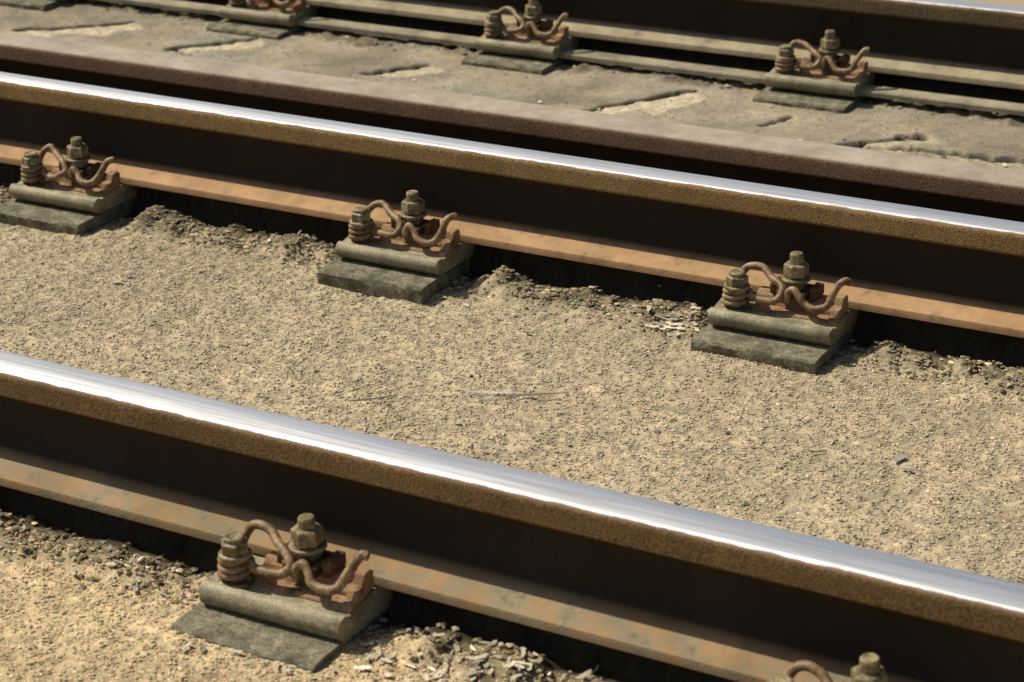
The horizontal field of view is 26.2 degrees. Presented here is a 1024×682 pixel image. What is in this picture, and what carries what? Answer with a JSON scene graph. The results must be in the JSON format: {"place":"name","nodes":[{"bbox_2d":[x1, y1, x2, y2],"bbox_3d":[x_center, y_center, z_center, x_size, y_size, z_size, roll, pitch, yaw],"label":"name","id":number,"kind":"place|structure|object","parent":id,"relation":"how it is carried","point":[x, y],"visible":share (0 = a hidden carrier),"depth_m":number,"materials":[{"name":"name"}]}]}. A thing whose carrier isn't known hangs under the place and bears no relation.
{"place":"outdoors","nodes":[
{"label":"outdoors","id":0,"kind":"place"},
{"bbox_2d":[0,0,1023,681],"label":"ground","id":1,"kind":"structure","parent":0,"point":[936,342],"depth_m":3.28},
{"bbox_2d":[0,0,71,11],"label":"rail fastener","id":2,"kind":"object","parent":1,"relation":"on","point":[42,5],"visible":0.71,"depth_m":5.39,"materials":[{"name":"metal"}]},
{"bbox_2d":[0,136,137,235],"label":"rail fastener","id":3,"kind":"object","parent":1,"relation":"on","point":[74,192],"visible":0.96,"depth_m":3.93,"materials":[{"name":"metal"}]},
{"bbox_2d":[206,0,318,39],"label":"rail fastener","id":4,"kind":"object","parent":1,"relation":"on","point":[270,19],"visible":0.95,"depth_m":5.12,"materials":[{"name":"metal"}]},
{"bbox_2d":[170,513,393,672],"bbox_3d":[-0.253,0.281,2.579,0.212,0.171,0.222,11,26,27],"label":"rail fastener","id":5,"kind":"object","parent":1,"relation":"on","point":[302,598],"visible":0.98,"depth_m":2.54,"materials":[{"name":"metal"}]},
{"bbox_2d":[317,190,474,304],"bbox_3d":[-0.178,-0.167,3.647,0.212,0.172,0.218,11,26,27],"label":"rail fastener","id":6,"kind":"object","parent":1,"relation":"on","point":[409,253],"visible":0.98,"depth_m":3.61,"materials":[{"name":"metal"}]},
{"bbox_2d":[0,72,1023,337],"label":"running rail","id":7,"kind":"object","parent":6,"relation":"on","point":[936,266],"visible":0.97,"depth_m":3.55,"materials":[{"name":"orange metal"}]},
{"bbox_2d":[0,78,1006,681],"bbox_3d":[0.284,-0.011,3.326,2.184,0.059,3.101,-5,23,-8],"label":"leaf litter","id":8,"kind":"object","parent":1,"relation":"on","point":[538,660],"visible":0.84,"depth_m":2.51,"materials":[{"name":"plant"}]},
{"bbox_2d":[461,0,579,74],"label":"rail fastener","id":9,"kind":"object","parent":1,"relation":"on","point":[531,42],"visible":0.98,"depth_m":4.81,"materials":[{"name":"metal"}]},
{"bbox_2d":[348,391,825,451],"bbox_3d":[0.109,0.098,3.106,0.683,0.012,0.110,5,23,15],"label":"twig","id":10,"kind":"object","parent":1,"relation":"on","point":[483,399],"visible":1,"depth_m":3.17,"materials":[{"name":"wood"}]},
{"bbox_2d":[691,251,858,374],"bbox_3d":[0.414,-0.054,3.339,0.213,0.174,0.218,11,26,27],"label":"rail fastener","id":11,"kind":"object","parent":1,"relation":"on","point":[791,318],"visible":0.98,"depth_m":3.30,"materials":[{"name":"metal"}]},
{"bbox_2d":[752,29,875,113],"bbox_3d":[0.636,-0.556,4.529,0.210,0.174,0.218,11,26,27],"label":"rail fastener","id":12,"kind":"object","parent":1,"relation":"on","point":[826,77],"visible":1,"depth_m":4.49,"materials":[{"name":"metal"}]},
{"bbox_2d":[766,653,887,681],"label":"rail fastener","id":13,"kind":"object","parent":1,"relation":"on","point":[869,668],"visible":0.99,"depth_m":2.23,"materials":[{"name":"metal"}]},
{"bbox_3d":[-0.854,0.161,2.898,0.212,0.173,0.222,11,26,27],"label":"rail fastener","id":14,"kind":"object","parent":1,"relation":"on","visible":0},
{"bbox_2d":[0,350,1023,681],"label":"running rail","id":15,"kind":"object","parent":14,"relation":"on","point":[718,594],"visible":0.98,"depth_m":2.47,"materials":[{"name":"metal"}]},
{"bbox_2d":[0,0,1023,681],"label":"gravel","id":16,"kind":"structure","parent":0,"point":[440,640],"depth_m":3.16,"materials":[{"name":"beige gravel"}]},
{"bbox_2d":[965,0,1023,5],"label":"terrain","id":17,"kind":"structure","parent":0,"point":[1014,2],"depth_m":5.24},
{"bbox_2d":[0,31,1023,221],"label":"guard rail","id":18,"kind":"object","parent":17,"relation":"on","point":[947,185],"visible":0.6,"depth_m":3.77,"materials":[{"name":"metal"}]},
{"bbox_2d":[99,0,1023,115],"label":"edging strip","id":19,"kind":"object","parent":17,"relation":"on","point":[996,106],"visible":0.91,"depth_m":4.72,"materials":[{"name":"beige concrete"}]},
{"bbox_3d":[2.448,-0.205,3.587,0.212,0.172,0.218,11,26,27],"label":"rail fastener","id":20,"kind":"object","parent":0,"visible":0},
{"bbox_2d":[307,0,1023,89],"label":"running rail","id":21,"kind":"object","parent":20,"relation":"on","point":[972,42],"visible":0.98,"depth_m":4.58,"materials":[{"name":"metal"}]}
]}

